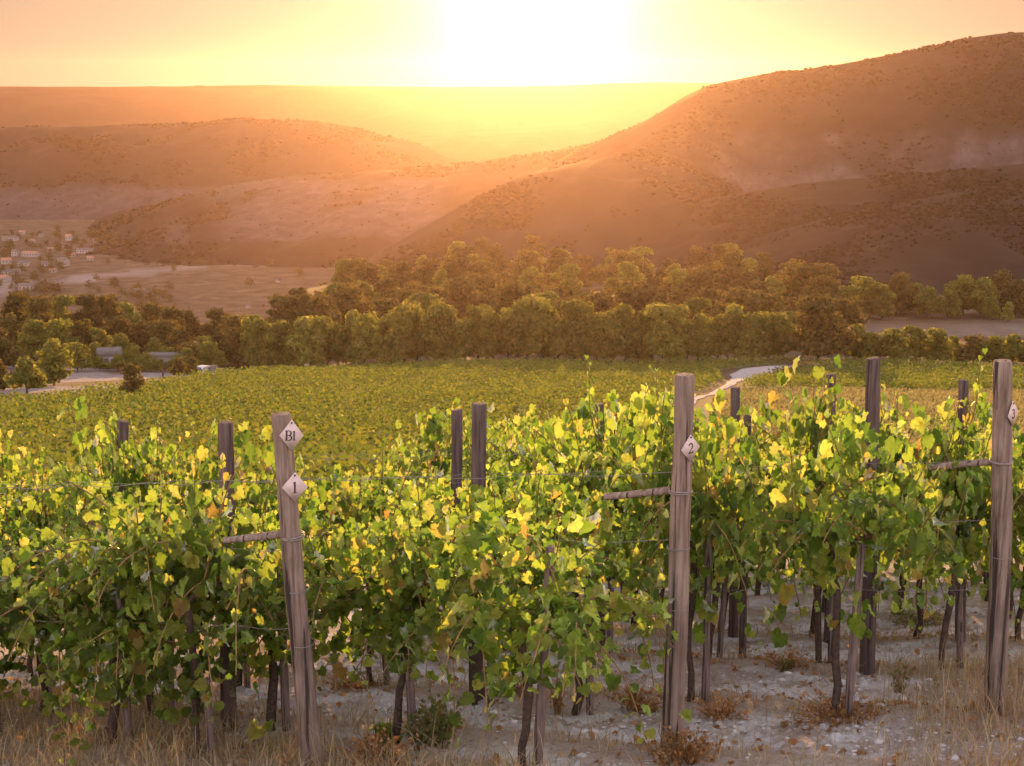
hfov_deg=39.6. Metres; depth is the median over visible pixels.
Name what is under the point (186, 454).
grapevine
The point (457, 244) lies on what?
tree
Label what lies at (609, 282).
tree
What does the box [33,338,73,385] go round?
tree
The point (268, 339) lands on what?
tree
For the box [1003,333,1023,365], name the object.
tree
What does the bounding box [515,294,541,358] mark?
tree
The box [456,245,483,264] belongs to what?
tree
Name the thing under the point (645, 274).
tree
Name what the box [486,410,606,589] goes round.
grapevine
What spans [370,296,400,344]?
tree
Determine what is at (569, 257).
tree
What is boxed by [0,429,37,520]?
grapevine
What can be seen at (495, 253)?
tree
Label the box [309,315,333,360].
tree
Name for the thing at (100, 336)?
tree
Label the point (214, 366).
parked car
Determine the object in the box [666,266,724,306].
tree
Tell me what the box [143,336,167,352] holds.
tree
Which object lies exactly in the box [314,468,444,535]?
grapevine
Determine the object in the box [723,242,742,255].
tree
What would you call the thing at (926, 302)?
tree
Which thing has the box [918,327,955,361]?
tree
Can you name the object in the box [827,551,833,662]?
vine stake
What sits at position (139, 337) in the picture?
tree
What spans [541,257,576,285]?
tree
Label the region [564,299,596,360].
tree
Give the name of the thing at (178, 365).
tree
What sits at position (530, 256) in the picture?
tree
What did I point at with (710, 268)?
tree
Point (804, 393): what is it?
grapevine
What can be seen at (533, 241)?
tree
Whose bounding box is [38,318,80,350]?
tree
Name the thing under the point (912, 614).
weed
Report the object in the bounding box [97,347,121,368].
shed
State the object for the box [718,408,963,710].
grapevine
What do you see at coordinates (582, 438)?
grapevine
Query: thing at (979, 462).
brace pole
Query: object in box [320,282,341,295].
tree
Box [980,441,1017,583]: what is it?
grapevine
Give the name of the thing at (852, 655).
vine stake
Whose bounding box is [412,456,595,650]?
grapevine
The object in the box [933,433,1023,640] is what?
grapevine
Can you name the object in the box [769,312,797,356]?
tree
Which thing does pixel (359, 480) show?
trellis wire
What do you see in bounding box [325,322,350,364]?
tree
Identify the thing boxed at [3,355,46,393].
tree
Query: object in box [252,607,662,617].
trellis wire
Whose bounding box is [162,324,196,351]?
tree
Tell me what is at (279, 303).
tree
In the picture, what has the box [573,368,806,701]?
grapevine
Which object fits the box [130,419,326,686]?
grapevine
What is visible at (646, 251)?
tree
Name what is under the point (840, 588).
trellis wire
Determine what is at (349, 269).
tree
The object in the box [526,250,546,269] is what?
tree
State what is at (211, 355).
tree
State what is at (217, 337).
tree
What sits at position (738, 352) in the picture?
tree
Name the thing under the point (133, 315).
tree
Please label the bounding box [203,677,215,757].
vine stake
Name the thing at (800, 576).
grapevine
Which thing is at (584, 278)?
tree
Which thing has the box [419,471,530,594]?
grapevine
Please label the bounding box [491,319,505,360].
tree
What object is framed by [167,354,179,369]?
tree
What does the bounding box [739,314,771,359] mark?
tree
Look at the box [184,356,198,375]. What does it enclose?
tree
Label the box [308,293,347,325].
tree
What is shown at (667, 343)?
tree
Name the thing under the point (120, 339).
tree
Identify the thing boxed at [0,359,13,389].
tree
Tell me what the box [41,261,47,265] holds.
house
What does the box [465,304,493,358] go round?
tree
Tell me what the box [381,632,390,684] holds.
vine stake
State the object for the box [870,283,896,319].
tree
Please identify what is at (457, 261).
tree
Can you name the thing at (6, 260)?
house
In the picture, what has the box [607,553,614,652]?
vine stake
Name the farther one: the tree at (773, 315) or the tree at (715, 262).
the tree at (715, 262)
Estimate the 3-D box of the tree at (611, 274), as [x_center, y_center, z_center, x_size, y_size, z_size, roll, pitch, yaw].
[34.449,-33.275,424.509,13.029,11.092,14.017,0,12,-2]
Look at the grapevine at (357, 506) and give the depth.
10.34 m
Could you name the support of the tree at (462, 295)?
on the ground at (200, 291)
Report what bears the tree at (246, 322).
on the ground at (200, 291)
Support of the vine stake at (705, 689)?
on the ground at (200, 291)
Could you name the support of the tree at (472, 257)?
on the ground at (200, 291)
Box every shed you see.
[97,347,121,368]
[150,352,181,370]
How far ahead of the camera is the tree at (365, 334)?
236.31 m
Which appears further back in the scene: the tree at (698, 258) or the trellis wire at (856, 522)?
the tree at (698, 258)
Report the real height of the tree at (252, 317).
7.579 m
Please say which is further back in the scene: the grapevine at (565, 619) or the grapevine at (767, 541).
the grapevine at (767, 541)
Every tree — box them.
[0,289,31,326]
[0,312,22,351]
[0,327,22,366]
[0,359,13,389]
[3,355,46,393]
[15,319,45,359]
[16,294,54,338]
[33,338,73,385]
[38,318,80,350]
[46,294,75,329]
[62,342,93,370]
[63,319,95,353]
[68,292,104,339]
[85,342,104,362]
[86,327,112,347]
[92,356,107,370]
[93,293,125,335]
[103,314,133,345]
[106,353,124,370]
[110,332,138,355]
[118,363,145,395]
[119,301,141,330]
[120,350,140,367]
[127,322,151,352]
[130,345,141,364]
[133,352,156,371]
[136,302,166,334]
[141,319,194,352]
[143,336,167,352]
[152,306,191,339]
[152,358,167,370]
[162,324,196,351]
[166,347,174,351]
[166,357,186,375]
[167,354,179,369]
[174,347,202,367]
[176,308,206,340]
[176,341,202,364]
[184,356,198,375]
[196,335,218,358]
[198,340,228,365]
[200,307,227,337]
[211,332,229,351]
[213,312,242,340]
[219,326,247,366]
[236,316,254,367]
[238,314,264,332]
[244,318,271,367]
[249,317,282,370]
[265,293,304,338]
[268,318,291,367]
[282,290,341,335]
[282,338,297,365]
[285,316,328,366]
[287,287,306,310]
[288,316,311,365]
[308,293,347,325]
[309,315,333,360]
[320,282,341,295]
[321,316,332,364]
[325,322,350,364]
[331,259,350,281]
[331,282,373,324]
[340,260,355,282]
[343,310,379,363]
[344,260,386,297]
[344,309,369,363]
[351,257,367,277]
[351,280,380,310]
[369,287,411,314]
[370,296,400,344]
[372,314,392,356]
[375,264,388,279]
[376,276,398,296]
[377,259,392,272]
[383,300,421,361]
[387,334,411,361]
[392,260,418,287]
[402,280,423,286]
[402,283,448,301]
[402,292,444,326]
[407,314,425,361]
[408,312,445,362]
[414,257,437,285]
[415,255,426,272]
[416,301,447,360]
[419,305,466,360]
[424,292,444,309]
[431,269,449,289]
[436,250,468,284]
[442,276,489,320]
[445,249,464,265]
[446,270,480,289]
[448,241,467,263]
[449,317,478,358]
[449,318,468,357]
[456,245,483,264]
[457,263,500,284]
[465,293,496,315]
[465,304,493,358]
[467,253,483,263]
[472,271,502,295]
[473,237,488,258]
[473,309,501,360]
[474,304,490,319]
[483,242,512,277]
[485,278,534,318]
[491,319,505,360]
[494,307,522,359]
[504,248,547,283]
[508,261,545,292]
[510,296,568,359]
[511,298,527,358]
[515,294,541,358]
[516,266,543,296]
[521,234,545,263]
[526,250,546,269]
[533,296,559,358]
[537,290,558,305]
[540,323,567,358]
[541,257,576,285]
[542,247,567,283]
[542,282,566,298]
[549,249,575,264]
[549,263,588,301]
[550,297,584,316]
[553,299,583,355]
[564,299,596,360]
[575,254,596,277]
[577,266,592,287]
[577,311,612,360]
[579,287,614,315]
[590,263,605,284]
[594,307,632,359]
[597,249,633,284]
[601,278,665,319]
[602,277,621,294]
[603,247,614,270]
[604,302,648,361]
[605,286,614,298]
[608,254,641,276]
[608,262,626,279]
[611,278,640,306]
[613,286,650,308]
[617,261,646,282]
[623,317,647,361]
[625,255,638,262]
[628,246,653,276]
[629,258,654,287]
[632,250,643,258]
[636,309,650,360]
[639,269,651,282]
[640,302,662,362]
[642,260,655,277]
[642,303,687,362]
[652,287,668,303]
[654,258,679,279]
[657,276,679,301]
[663,268,690,303]
[664,263,680,276]
[664,303,695,359]
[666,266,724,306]
[678,297,711,319]
[681,318,698,358]
[684,245,710,272]
[684,309,697,322]
[687,263,715,285]
[687,313,714,360]
[687,314,720,359]
[694,286,720,314]
[702,286,764,321]
[706,313,725,358]
[707,243,725,268]
[707,265,719,275]
[711,248,759,291]
[711,259,741,281]
[712,308,740,360]
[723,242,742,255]
[724,290,783,314]
[725,302,745,357]
[730,332,754,357]
[734,311,774,357]
[736,270,757,289]
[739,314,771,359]
[742,257,757,271]
[749,279,775,307]
[754,251,777,283]
[764,276,786,311]
[767,312,782,357]
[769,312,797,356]
[774,258,812,305]
[776,261,796,277]
[779,292,861,360]
[784,297,805,331]
[784,310,803,342]
[790,262,841,296]
[802,275,840,299]
[823,281,846,294]
[830,296,868,334]
[838,284,860,312]
[844,323,874,359]
[849,275,880,316]
[859,332,886,357]
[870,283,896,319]
[876,272,921,314]
[880,327,915,362]
[899,325,935,361]
[906,282,922,308]
[913,286,941,317]
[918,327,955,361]
[933,289,962,317]
[944,274,977,314]
[946,335,962,360]
[952,334,990,363]
[964,277,1001,316]
[976,336,1013,364]
[982,296,1001,319]
[990,268,1014,311]
[998,278,1023,316]
[1000,301,1014,321]
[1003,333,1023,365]
[1014,340,1023,361]
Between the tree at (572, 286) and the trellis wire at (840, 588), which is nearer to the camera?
the trellis wire at (840, 588)
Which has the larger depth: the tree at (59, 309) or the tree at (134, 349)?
the tree at (59, 309)
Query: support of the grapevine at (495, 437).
on the ground at (200, 291)
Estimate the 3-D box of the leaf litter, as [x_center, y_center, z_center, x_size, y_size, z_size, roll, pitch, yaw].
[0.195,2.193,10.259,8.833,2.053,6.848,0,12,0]
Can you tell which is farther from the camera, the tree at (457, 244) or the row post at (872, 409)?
the tree at (457, 244)
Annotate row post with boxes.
[117,419,128,491]
[218,420,236,731]
[449,408,462,658]
[469,402,486,700]
[593,403,603,632]
[728,386,739,637]
[739,415,750,658]
[823,373,835,642]
[859,356,879,674]
[955,379,968,642]
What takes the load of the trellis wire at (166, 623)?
attached to the end post at (300, 638)
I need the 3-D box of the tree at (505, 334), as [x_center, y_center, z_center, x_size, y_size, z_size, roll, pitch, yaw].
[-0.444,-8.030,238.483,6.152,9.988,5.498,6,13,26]
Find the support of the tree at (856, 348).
on the ground at (200, 291)
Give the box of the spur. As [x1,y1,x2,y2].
[321,154,743,285]
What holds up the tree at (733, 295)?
on the ground at (200, 291)
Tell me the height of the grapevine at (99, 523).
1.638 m
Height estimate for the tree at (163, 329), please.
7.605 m
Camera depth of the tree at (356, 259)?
407.17 m
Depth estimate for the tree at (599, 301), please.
266.64 m
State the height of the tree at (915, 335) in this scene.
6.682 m
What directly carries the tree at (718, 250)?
on the ground at (200, 291)
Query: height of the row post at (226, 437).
2.255 m
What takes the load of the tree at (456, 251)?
on the ground at (200, 291)
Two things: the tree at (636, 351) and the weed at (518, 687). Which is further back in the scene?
the tree at (636, 351)
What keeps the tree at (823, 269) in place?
on the ground at (200, 291)
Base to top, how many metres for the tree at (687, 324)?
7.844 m
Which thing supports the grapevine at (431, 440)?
on the ground at (200, 291)
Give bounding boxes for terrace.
[645,164,1023,267]
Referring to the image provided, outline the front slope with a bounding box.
[707,180,1023,294]
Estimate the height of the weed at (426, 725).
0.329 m
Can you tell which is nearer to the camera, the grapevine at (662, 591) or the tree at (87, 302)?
the grapevine at (662, 591)
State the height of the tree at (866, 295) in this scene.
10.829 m
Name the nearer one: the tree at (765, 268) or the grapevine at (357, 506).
the grapevine at (357, 506)
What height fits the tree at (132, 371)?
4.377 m
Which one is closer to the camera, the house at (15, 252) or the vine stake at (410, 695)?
the vine stake at (410, 695)
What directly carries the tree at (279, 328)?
on the ground at (200, 291)
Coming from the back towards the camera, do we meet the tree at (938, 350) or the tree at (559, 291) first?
the tree at (559, 291)
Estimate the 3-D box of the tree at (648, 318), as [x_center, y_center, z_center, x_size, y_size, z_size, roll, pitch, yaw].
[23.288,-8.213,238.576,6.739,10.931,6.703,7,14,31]
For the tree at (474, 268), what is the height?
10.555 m
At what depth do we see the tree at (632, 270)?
365.12 m
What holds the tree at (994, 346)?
on the ground at (200, 291)
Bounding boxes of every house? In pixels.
[0,257,11,263]
[0,268,20,274]
[0,274,11,281]
[2,236,18,240]
[10,249,20,255]
[17,260,29,265]
[17,283,40,290]
[21,251,39,256]
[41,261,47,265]
[48,268,57,272]
[57,257,69,265]
[65,234,73,240]
[76,248,93,252]
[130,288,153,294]
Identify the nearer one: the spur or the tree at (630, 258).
the tree at (630, 258)
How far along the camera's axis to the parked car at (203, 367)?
216.89 m
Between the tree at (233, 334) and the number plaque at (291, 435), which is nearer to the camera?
the number plaque at (291, 435)
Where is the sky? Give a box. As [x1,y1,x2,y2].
[0,0,1023,86]
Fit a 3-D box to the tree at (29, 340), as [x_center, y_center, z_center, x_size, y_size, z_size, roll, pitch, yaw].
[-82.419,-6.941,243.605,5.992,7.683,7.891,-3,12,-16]
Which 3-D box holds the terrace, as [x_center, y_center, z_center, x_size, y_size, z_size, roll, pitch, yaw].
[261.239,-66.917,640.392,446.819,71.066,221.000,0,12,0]
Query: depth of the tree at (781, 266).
424.14 m
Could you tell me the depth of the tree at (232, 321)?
257.45 m
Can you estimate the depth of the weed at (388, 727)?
8.34 m
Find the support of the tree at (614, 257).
on the ground at (200, 291)
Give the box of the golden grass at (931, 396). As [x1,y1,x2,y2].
[708,385,1023,451]
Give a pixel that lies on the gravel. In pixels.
(878, 741)
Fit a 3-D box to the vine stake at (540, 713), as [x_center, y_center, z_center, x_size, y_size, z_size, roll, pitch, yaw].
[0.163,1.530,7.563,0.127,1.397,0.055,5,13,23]
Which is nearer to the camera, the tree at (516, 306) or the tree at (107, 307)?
the tree at (516, 306)
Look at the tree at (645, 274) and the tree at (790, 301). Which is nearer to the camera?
the tree at (790, 301)
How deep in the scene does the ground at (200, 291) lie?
11.00 m
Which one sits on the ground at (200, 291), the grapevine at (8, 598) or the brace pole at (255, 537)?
the grapevine at (8, 598)
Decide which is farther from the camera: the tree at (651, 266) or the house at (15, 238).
the house at (15, 238)
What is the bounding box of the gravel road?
[694,365,791,403]
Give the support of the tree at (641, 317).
on the ground at (200, 291)
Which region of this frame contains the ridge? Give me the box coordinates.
[0,82,715,134]
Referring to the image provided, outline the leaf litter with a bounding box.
[3,611,1023,765]
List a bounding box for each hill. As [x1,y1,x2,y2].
[0,119,458,219]
[90,145,589,267]
[386,120,644,161]
[531,32,1023,192]
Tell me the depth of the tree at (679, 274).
351.33 m
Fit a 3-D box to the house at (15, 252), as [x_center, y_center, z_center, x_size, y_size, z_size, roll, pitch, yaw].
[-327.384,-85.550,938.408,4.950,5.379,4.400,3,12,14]
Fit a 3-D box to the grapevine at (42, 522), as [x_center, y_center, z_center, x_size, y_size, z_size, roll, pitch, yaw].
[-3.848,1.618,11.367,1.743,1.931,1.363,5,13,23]
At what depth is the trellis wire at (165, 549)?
7.69 m
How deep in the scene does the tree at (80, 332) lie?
249.52 m
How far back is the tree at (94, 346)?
239.16 m
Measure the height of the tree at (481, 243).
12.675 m
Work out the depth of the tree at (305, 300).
263.91 m
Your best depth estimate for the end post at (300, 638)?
7.43 m
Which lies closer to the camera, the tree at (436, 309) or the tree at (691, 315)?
the tree at (436, 309)
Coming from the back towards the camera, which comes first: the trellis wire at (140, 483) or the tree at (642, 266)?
the tree at (642, 266)
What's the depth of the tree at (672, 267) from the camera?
412.00 m
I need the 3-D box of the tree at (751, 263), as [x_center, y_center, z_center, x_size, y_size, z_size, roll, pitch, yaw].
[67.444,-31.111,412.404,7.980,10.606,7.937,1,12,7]
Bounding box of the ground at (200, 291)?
[0,219,1023,765]
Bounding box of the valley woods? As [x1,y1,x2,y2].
[0,224,325,324]
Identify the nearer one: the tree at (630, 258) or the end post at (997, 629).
the end post at (997, 629)
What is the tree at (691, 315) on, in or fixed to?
on the ground at (200, 291)
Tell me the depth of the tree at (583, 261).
471.77 m
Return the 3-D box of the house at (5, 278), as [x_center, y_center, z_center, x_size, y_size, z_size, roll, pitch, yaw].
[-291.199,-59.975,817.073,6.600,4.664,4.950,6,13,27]
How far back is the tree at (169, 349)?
236.55 m
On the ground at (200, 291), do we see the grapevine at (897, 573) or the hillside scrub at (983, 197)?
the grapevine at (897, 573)
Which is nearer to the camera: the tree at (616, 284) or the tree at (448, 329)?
the tree at (448, 329)
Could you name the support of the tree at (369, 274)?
on the ground at (200, 291)
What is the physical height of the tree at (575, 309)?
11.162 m
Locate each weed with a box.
[321,669,383,693]
[327,724,418,765]
[368,715,403,745]
[403,690,462,748]
[495,673,523,697]
[547,669,570,714]
[597,683,662,716]
[634,725,723,765]
[691,696,751,721]
[755,648,809,671]
[771,656,794,672]
[776,685,896,734]
[885,600,945,627]
[888,650,913,693]
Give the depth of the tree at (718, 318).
236.48 m
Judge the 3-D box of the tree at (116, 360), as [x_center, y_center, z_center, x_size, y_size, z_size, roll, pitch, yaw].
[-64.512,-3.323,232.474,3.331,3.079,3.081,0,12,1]
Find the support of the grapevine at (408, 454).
on the ground at (200, 291)
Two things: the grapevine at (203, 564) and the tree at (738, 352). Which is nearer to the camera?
the grapevine at (203, 564)
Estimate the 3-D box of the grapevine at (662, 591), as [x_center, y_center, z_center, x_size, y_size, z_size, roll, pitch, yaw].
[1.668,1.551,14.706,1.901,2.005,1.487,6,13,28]
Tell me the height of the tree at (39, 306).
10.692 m
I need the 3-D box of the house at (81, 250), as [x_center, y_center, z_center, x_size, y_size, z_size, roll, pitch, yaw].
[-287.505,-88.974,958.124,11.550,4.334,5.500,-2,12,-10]
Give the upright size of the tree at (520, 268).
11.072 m
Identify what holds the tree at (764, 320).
on the ground at (200, 291)
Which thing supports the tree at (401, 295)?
on the ground at (200, 291)
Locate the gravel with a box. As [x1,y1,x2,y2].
[2,607,1023,765]
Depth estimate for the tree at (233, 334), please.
242.16 m
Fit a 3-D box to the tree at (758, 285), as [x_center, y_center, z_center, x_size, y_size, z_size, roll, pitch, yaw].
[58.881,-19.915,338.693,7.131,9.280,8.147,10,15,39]
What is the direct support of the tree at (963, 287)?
on the ground at (200, 291)
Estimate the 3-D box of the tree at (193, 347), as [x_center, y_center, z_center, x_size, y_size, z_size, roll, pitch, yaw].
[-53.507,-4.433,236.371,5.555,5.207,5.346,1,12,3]
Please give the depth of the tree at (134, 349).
237.69 m
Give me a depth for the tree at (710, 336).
235.96 m
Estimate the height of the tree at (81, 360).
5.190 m
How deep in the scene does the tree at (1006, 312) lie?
324.90 m
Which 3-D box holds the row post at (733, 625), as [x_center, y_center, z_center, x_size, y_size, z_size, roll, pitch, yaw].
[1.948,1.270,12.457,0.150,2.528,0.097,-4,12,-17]
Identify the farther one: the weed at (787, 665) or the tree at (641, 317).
the tree at (641, 317)
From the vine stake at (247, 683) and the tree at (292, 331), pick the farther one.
the tree at (292, 331)
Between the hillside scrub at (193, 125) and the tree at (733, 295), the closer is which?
the tree at (733, 295)
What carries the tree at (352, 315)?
on the ground at (200, 291)
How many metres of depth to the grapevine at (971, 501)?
10.15 m
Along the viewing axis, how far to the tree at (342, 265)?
432.32 m
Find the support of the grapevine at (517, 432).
on the ground at (200, 291)
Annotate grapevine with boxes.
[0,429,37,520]
[0,446,350,755]
[0,463,74,676]
[0,485,131,712]
[0,493,46,544]
[0,511,226,765]
[0,533,100,716]
[0,551,23,574]
[4,457,94,532]
[12,477,229,716]
[23,396,246,565]
[63,408,213,565]
[107,478,379,730]
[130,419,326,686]
[170,449,306,543]
[232,486,516,747]
[243,443,401,647]
[277,437,462,685]
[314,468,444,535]
[341,463,466,593]
[349,475,564,705]
[367,443,427,479]
[386,397,507,497]
[391,434,465,487]
[397,497,691,765]
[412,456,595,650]
[416,416,522,473]
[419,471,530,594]
[463,415,539,462]
[468,443,705,715]
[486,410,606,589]
[505,354,703,652]
[509,423,554,462]
[539,416,642,596]
[549,364,717,623]
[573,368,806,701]
[589,402,649,592]
[615,454,664,599]
[626,388,828,657]
[628,508,792,631]
[699,428,799,601]
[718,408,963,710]
[737,354,968,662]
[752,411,879,634]
[754,470,760,595]
[767,409,890,612]
[788,387,908,540]
[849,431,1023,638]
[872,348,1023,669]
[889,447,955,614]
[893,422,983,597]
[914,405,1016,572]
[927,412,1023,601]
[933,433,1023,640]
[947,440,1023,618]
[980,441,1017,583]
[984,432,1023,583]
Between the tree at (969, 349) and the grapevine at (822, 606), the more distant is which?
the tree at (969, 349)
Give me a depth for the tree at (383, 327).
241.73 m
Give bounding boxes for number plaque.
[279,420,303,450]
[282,472,307,501]
[681,434,699,461]
[1008,401,1017,425]
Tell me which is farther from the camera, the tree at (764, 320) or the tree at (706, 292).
the tree at (706, 292)
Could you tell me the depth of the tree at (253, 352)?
235.68 m
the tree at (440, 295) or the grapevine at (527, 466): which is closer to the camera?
the grapevine at (527, 466)
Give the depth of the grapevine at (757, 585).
16.21 m
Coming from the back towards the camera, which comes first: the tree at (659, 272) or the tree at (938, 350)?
the tree at (659, 272)
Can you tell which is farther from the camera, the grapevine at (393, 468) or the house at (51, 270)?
the house at (51, 270)
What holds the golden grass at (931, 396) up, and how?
on the ground at (200, 291)
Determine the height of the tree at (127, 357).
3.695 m
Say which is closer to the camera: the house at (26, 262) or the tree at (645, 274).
the tree at (645, 274)
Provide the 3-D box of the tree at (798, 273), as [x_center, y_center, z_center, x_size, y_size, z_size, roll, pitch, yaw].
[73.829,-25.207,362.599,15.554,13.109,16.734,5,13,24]
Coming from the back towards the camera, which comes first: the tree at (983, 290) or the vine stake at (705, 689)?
the tree at (983, 290)
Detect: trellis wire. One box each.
[0,537,668,542]
[1,477,305,489]
[3,438,990,469]
[4,472,669,485]
[6,547,307,551]
[8,457,1016,489]
[18,434,1013,465]
[21,618,310,629]
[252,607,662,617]
[344,520,981,528]
[608,587,988,591]
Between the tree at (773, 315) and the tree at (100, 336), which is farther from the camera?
the tree at (100, 336)
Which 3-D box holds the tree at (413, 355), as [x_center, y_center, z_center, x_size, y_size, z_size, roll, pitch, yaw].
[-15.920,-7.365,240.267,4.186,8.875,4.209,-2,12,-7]
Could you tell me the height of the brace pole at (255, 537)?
0.118 m
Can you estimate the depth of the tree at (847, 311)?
261.84 m
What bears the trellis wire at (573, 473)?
attached to the end post at (997, 629)
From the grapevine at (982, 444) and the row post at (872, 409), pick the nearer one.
the row post at (872, 409)
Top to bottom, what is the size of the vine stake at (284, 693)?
1.322 m
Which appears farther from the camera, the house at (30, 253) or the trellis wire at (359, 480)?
the house at (30, 253)
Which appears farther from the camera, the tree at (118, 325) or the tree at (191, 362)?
the tree at (118, 325)
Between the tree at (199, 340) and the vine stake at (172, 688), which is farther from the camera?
the tree at (199, 340)
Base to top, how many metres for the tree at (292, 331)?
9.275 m
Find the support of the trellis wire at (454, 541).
attached to the end post at (681, 490)
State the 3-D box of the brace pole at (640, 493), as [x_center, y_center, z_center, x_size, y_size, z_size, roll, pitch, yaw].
[0.681,0.598,7.707,0.380,0.118,0.042,5,13,22]
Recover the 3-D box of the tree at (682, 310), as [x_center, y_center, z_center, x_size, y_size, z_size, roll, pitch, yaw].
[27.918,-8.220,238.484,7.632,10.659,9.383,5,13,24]
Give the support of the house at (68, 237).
on the ground at (200, 291)
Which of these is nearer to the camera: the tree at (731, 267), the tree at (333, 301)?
the tree at (333, 301)
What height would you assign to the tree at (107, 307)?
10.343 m
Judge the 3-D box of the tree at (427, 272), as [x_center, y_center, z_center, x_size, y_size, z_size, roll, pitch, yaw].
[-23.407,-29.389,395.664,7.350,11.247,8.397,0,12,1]
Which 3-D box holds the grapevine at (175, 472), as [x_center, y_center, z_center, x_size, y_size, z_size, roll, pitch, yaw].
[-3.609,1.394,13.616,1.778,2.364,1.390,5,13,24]
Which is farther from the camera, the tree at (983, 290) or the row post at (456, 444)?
the tree at (983, 290)
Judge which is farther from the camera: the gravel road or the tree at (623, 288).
the tree at (623, 288)
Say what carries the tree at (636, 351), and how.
on the ground at (200, 291)
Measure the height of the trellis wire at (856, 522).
1.266 m
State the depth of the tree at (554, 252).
425.12 m
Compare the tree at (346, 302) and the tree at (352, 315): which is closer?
the tree at (352, 315)
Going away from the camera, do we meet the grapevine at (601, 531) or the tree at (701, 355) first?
the grapevine at (601, 531)
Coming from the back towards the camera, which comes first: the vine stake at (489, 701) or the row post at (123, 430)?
the row post at (123, 430)
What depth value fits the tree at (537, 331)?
234.47 m
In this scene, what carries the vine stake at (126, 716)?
on the ground at (200, 291)
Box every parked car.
[198,365,210,372]
[205,365,218,374]
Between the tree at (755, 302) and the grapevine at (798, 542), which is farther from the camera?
the tree at (755, 302)
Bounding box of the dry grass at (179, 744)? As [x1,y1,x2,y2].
[0,616,1023,765]
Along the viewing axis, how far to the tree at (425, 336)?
235.75 m
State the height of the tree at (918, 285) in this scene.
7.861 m
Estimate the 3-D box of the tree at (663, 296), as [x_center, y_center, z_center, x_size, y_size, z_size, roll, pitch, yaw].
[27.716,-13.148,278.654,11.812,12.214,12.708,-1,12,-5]
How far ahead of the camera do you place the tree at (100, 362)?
231.83 m
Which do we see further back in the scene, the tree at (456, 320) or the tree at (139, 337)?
the tree at (139, 337)
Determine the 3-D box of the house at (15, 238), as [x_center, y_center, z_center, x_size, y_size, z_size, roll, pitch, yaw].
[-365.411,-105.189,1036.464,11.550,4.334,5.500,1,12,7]
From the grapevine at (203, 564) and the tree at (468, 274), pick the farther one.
the tree at (468, 274)
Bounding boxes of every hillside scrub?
[0,117,460,216]
[85,140,600,267]
[320,152,741,285]
[548,32,1023,177]
[656,179,1023,295]
[681,167,1023,267]
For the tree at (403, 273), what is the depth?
379.31 m
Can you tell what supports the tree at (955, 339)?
on the ground at (200, 291)
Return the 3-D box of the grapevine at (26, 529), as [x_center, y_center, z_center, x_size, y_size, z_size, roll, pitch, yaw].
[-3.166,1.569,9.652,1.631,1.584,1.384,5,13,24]
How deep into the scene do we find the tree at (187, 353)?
231.20 m
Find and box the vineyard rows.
[0,354,1023,504]
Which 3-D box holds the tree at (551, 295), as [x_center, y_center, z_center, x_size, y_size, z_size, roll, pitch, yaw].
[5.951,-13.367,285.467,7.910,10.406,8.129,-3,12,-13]
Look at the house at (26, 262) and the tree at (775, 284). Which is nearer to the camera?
the tree at (775, 284)
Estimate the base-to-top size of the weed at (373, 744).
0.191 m
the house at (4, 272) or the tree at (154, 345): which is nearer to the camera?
the tree at (154, 345)
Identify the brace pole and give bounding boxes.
[222,531,280,543]
[604,486,670,499]
[929,458,991,470]
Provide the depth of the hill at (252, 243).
977.09 m
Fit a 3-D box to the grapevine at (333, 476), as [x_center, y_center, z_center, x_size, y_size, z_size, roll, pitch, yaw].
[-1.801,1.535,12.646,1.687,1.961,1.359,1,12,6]
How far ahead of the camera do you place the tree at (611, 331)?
236.21 m
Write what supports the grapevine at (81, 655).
on the ground at (200, 291)
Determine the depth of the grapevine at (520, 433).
22.86 m
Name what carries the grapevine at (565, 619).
on the ground at (200, 291)
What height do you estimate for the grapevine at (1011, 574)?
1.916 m
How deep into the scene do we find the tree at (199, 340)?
246.03 m
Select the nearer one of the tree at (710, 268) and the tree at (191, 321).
the tree at (191, 321)
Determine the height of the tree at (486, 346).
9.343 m
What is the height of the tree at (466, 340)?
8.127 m
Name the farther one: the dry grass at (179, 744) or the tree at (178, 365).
the tree at (178, 365)
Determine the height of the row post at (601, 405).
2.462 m
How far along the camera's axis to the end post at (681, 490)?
7.66 m
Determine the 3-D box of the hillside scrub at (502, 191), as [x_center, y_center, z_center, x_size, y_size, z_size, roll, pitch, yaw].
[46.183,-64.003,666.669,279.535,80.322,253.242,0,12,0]
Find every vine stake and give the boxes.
[0,711,1,736]
[34,554,58,713]
[114,578,132,743]
[168,636,174,709]
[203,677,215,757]
[243,653,250,688]
[277,570,289,731]
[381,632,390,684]
[403,601,416,743]
[487,556,495,706]
[532,545,554,765]
[586,570,593,714]
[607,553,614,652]
[701,534,712,703]
[716,554,729,657]
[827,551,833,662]
[844,542,864,717]
[956,528,963,667]
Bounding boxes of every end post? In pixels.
[271,411,323,765]
[660,373,694,751]
[984,359,1012,713]
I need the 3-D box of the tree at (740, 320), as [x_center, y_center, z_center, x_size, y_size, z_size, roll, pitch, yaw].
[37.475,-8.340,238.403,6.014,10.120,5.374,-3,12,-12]
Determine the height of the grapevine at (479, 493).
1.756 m
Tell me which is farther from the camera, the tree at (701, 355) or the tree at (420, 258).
the tree at (420, 258)
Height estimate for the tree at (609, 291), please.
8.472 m
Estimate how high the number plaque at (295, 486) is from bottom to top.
0.158 m
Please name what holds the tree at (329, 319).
on the ground at (200, 291)
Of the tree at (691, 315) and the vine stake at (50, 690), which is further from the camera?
the tree at (691, 315)
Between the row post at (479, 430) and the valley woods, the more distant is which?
the valley woods

